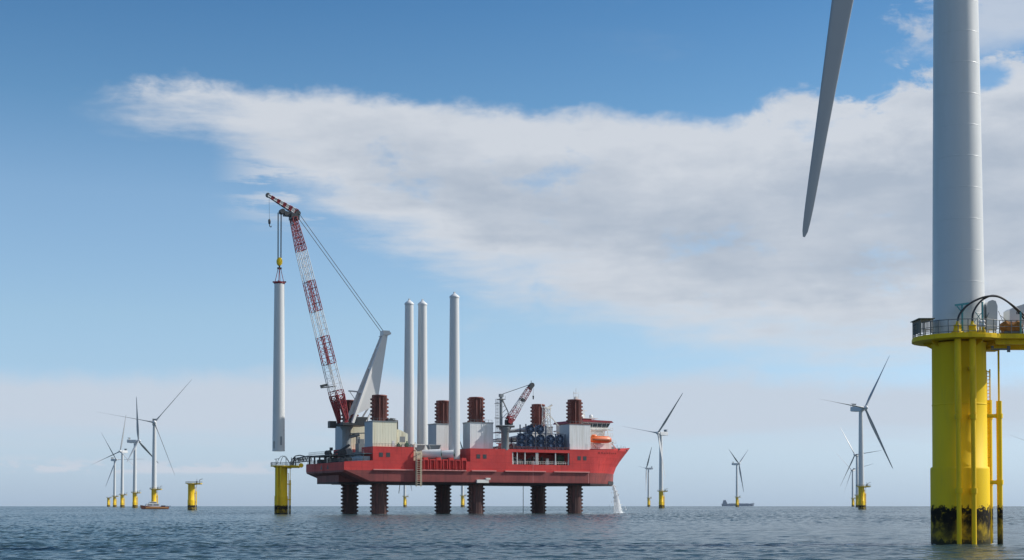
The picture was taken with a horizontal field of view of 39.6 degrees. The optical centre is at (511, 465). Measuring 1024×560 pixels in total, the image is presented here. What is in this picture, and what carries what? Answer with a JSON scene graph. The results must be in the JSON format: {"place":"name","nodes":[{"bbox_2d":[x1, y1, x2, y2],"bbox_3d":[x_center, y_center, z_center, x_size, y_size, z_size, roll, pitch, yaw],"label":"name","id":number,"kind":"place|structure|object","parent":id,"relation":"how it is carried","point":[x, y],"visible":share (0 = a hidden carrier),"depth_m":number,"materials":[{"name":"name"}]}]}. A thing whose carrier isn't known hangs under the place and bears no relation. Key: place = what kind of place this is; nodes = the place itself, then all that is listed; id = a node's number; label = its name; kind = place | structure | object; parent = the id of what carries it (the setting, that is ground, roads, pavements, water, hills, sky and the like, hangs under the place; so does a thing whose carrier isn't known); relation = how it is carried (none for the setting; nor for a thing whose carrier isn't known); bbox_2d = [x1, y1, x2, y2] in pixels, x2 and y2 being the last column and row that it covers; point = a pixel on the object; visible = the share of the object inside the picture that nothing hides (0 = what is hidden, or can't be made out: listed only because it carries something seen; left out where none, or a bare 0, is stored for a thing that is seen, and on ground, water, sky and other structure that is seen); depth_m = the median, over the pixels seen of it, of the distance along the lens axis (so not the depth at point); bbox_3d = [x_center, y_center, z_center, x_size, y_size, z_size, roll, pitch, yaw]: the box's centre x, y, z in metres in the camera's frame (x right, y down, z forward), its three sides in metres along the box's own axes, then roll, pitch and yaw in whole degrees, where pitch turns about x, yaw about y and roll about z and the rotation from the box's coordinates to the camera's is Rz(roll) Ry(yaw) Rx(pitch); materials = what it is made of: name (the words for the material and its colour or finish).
{"place":"outdoors","nodes":[
{"label":"outdoors","id":0,"kind":"place"},
{"bbox_2d":[0,506,1023,559],"bbox_3d":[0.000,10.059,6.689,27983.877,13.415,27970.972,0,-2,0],"label":"sea","id":1,"kind":"structure","parent":0,"point":[489,533],"depth_m":163.57,"materials":[{"name":"liquid"}]},
{"bbox_2d":[96,416,132,506],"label":"wind turbine","id":2,"kind":"object","parent":1,"relation":"in","point":[122,494],"visible":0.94,"depth_m":1992.67,"materials":[{"name":"yellow paint"}]},
{"bbox_2d":[103,436,129,506],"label":"wind turbine","id":3,"kind":"object","parent":1,"relation":"in","point":[114,496],"visible":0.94,"depth_m":2354.29,"materials":[{"name":"yellow paint"}]},
{"bbox_2d":[127,396,157,507],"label":"wind turbine","id":4,"kind":"object","parent":1,"relation":"in","point":[135,492],"visible":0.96,"depth_m":1671.33,"materials":[{"name":"yellow paint"}]},
{"bbox_2d":[100,383,188,503],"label":"wind turbine","id":5,"kind":"object","parent":1,"relation":"in","point":[154,493],"visible":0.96,"depth_m":1297.77,"materials":[{"name":"yellow paint"}]},
{"bbox_2d":[140,502,168,508],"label":"crew boat","id":6,"kind":"object","parent":1,"relation":"on","point":[152,505],"visible":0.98,"depth_m":1146.89,"materials":[{"name":"orange metal"}]},
{"bbox_2d":[185,479,201,509],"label":"turbine foundation","id":7,"kind":"object","parent":1,"relation":"in","point":[192,498],"visible":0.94,"depth_m":952.80,"materials":[{"name":"yellow paint"}]},
{"bbox_2d":[271,456,301,513],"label":"turbine foundation","id":8,"kind":"object","parent":1,"relation":"in","point":[282,502],"visible":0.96,"depth_m":524.93,"materials":[{"name":"yellow paint"}]},
{"bbox_2d":[402,485,411,506],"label":"wind turbine","id":9,"kind":"object","parent":1,"relation":"in","point":[404,498],"visible":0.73,"depth_m":2427.85,"materials":[{"name":"yellow paint"}]},
{"bbox_2d":[265,193,629,513],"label":"jackup vessel","id":10,"kind":"object","parent":1,"relation":"on","point":[378,453],"visible":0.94,"depth_m":541.29,"materials":[{"name":"metal"}]},
{"bbox_2d":[272,268,285,450],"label":"tower section","id":11,"kind":"object","parent":10,"relation":"hanging from","point":[278,438],"visible":1,"depth_m":526.60,"materials":[{"name":"white metal"}]},
{"bbox_2d":[292,455,311,467],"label":"gangway","id":12,"kind":"object","parent":10,"relation":"attached to","point":[301,465],"visible":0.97,"depth_m":527.96,"materials":[{"name":"metal"}]},
{"bbox_2d":[404,299,413,444],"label":"tower section","id":13,"kind":"object","parent":10,"relation":"on","point":[409,375],"visible":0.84,"depth_m":544.38,"materials":[{"name":"white metal"}]},
{"bbox_2d":[412,444,425,460],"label":"trough","id":14,"kind":"object","parent":10,"relation":"on","point":[419,447],"visible":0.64,"depth_m":533.27,"materials":[{"name":"grey metal"}]},
{"bbox_2d":[417,299,427,449],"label":"tower section","id":15,"kind":"object","parent":10,"relation":"on","point":[422,419],"visible":0.92,"depth_m":546.97,"materials":[{"name":"white metal"}]},
{"bbox_2d":[422,449,441,458],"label":"hub cylinder","id":16,"kind":"object","parent":10,"relation":"on","point":[432,453],"visible":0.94,"depth_m":529.54,"materials":[{"name":"white metal"}]},
{"bbox_2d":[426,445,440,459],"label":"trough","id":17,"kind":"object","parent":10,"relation":"on","point":[429,447],"visible":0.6,"depth_m":536.34,"materials":[{"name":"grey metal"}]},
{"bbox_2d":[441,450,454,458],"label":"hub cylinder","id":18,"kind":"object","parent":10,"relation":"on","point":[446,454],"visible":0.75,"depth_m":533.83,"materials":[{"name":"white metal"}]},
{"bbox_2d":[448,292,459,459],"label":"tower section","id":19,"kind":"object","parent":10,"relation":"on","point":[454,400],"visible":0.98,"depth_m":537.20,"materials":[{"name":"white metal"}]},
{"bbox_2d":[493,433,524,441],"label":"stored blade","id":20,"kind":"object","parent":10,"relation":"on","point":[521,437],"visible":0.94,"depth_m":549.28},
{"bbox_2d":[493,441,524,448],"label":"stored blade","id":21,"kind":"object","parent":10,"relation":"on","point":[521,444],"visible":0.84,"depth_m":548.89,"materials":[{"name":"blue metal"}]},
{"bbox_2d":[493,425,533,433],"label":"stored blade","id":22,"kind":"object","parent":10,"relation":"on","point":[530,429],"visible":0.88,"depth_m":551.24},
{"bbox_2d":[493,434,534,442],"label":"stored blade","id":23,"kind":"object","parent":10,"relation":"on","point":[530,437],"visible":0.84,"depth_m":550.61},
{"bbox_2d":[493,441,534,448],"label":"stored blade","id":24,"kind":"object","parent":10,"relation":"on","point":[531,445],"visible":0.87,"depth_m":550.53,"materials":[{"name":"blue metal"}]},
{"bbox_2d":[499,425,543,433],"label":"stored blade","id":25,"kind":"object","parent":10,"relation":"on","point":[539,429],"visible":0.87,"depth_m":552.89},
{"bbox_2d":[499,434,544,442],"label":"stored blade","id":26,"kind":"object","parent":10,"relation":"on","point":[540,437],"visible":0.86,"depth_m":552.67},
{"bbox_2d":[509,435,554,442],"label":"stored blade","id":27,"kind":"object","parent":10,"relation":"on","point":[551,438],"visible":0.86,"depth_m":554.84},
{"bbox_2d":[534,441,544,449],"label":"stored blade","id":28,"kind":"object","parent":10,"relation":"on","point":[540,445],"visible":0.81,"depth_m":552.49,"materials":[{"name":"blue metal"}]},
{"bbox_2d":[544,441,554,449],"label":"stored blade","id":29,"kind":"object","parent":10,"relation":"on","point":[551,445],"visible":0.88,"depth_m":554.66,"materials":[{"name":"blue metal"}]},
{"bbox_2d":[554,435,563,442],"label":"stored blade","id":30,"kind":"object","parent":10,"relation":"on","point":[560,438],"visible":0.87,"depth_m":556.71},
{"bbox_2d":[554,441,563,449],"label":"stored blade","id":31,"kind":"object","parent":10,"relation":"on","point":[559,444],"visible":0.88,"depth_m":556.59,"materials":[{"name":"blue metal"}]},
{"bbox_2d":[557,455,563,464],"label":"gallery door","id":32,"kind":"structure","parent":10,"relation":"in","point":[559,457],"depth_m":558.04,"materials":[{"name":"green metal"}]},
{"bbox_2d":[590,434,611,442],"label":"lifeboat","id":33,"kind":"object","parent":10,"relation":"hanging from","point":[594,438],"visible":1,"depth_m":566.49,"materials":[{"name":"plastic"}]},
{"bbox_2d":[460,442,464,506],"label":"wind turbine","id":34,"kind":"object","parent":1,"relation":"in","point":[462,498],"visible":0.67,"depth_m":2212.75,"materials":[{"name":"yellow paint"}]},
{"bbox_2d":[609,485,625,512],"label":"water discharge","id":35,"kind":"object","parent":1,"relation":"on","point":[617,507],"visible":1,"depth_m":585.83,"materials":[{"name":"white liquid"}]},
{"bbox_2d":[639,447,652,506],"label":"wind turbine","id":36,"kind":"object","parent":1,"relation":"in","point":[648,496],"visible":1,"depth_m":2907.80,"materials":[{"name":"yellow paint"}]},
{"bbox_2d":[623,393,682,507],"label":"wind turbine","id":37,"kind":"object","parent":1,"relation":"in","point":[661,490],"visible":0.97,"depth_m":1488.25,"materials":[{"name":"yellow paint"}]},
{"bbox_2d":[722,500,753,505],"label":"cargo ship","id":38,"kind":"object","parent":1,"relation":"on","point":[734,504],"visible":0.87,"depth_m":6187.41},
{"bbox_2d":[729,450,747,506],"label":"wind turbine","id":39,"kind":"object","parent":1,"relation":"in","point":[737,496],"visible":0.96,"depth_m":2596.04,"materials":[{"name":"yellow paint"}]},
{"bbox_2d":[838,455,870,506],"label":"wind turbine","id":40,"kind":"object","parent":1,"relation":"in","point":[853,498],"visible":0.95,"depth_m":3047.95,"materials":[{"name":"yellow paint"}]},
{"bbox_2d":[822,355,892,508],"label":"wind turbine","id":41,"kind":"object","parent":1,"relation":"in","point":[861,486],"visible":0.98,"depth_m":1105.26,"materials":[{"name":"yellow paint"}]},
{"bbox_2d":[840,429,881,506],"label":"wind turbine","id":42,"kind":"object","parent":1,"relation":"in","point":[856,455],"visible":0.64,"depth_m":2128.94,"materials":[{"name":"yellow paint"}]},
{"bbox_2d":[802,0,1023,544],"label":"wind turbine","id":43,"kind":"object","parent":1,"relation":"in","point":[962,482],"visible":0.99,"depth_m":122.37,"materials":[{"name":"yellow paint"}]},
{"bbox_2d":[957,295,1023,320],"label":"power cable","id":44,"kind":"object","parent":43,"relation":"attached to","point":[1000,297],"visible":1,"depth_m":121.21,"materials":[{"name":"rubber"}]},
{"bbox_2d":[971,295,1023,320],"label":"power cable","id":45,"kind":"object","parent":43,"relation":"attached to","point":[978,303],"visible":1,"depth_m":121.08,"materials":[{"name":"rubber"}]},
{"bbox_2d":[1000,321,1022,333],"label":"cargo bag","id":46,"kind":"object","parent":43,"relation":"on","point":[1007,330],"visible":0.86,"depth_m":121.65,"materials":[{"name":"orange fabric"}]},
{"bbox_2d":[0,0,1023,505],"label":"sky","id":47,"kind":"structure","parent":0,"point":[610,195],"materials":[{"name":"blue"}]}
]}

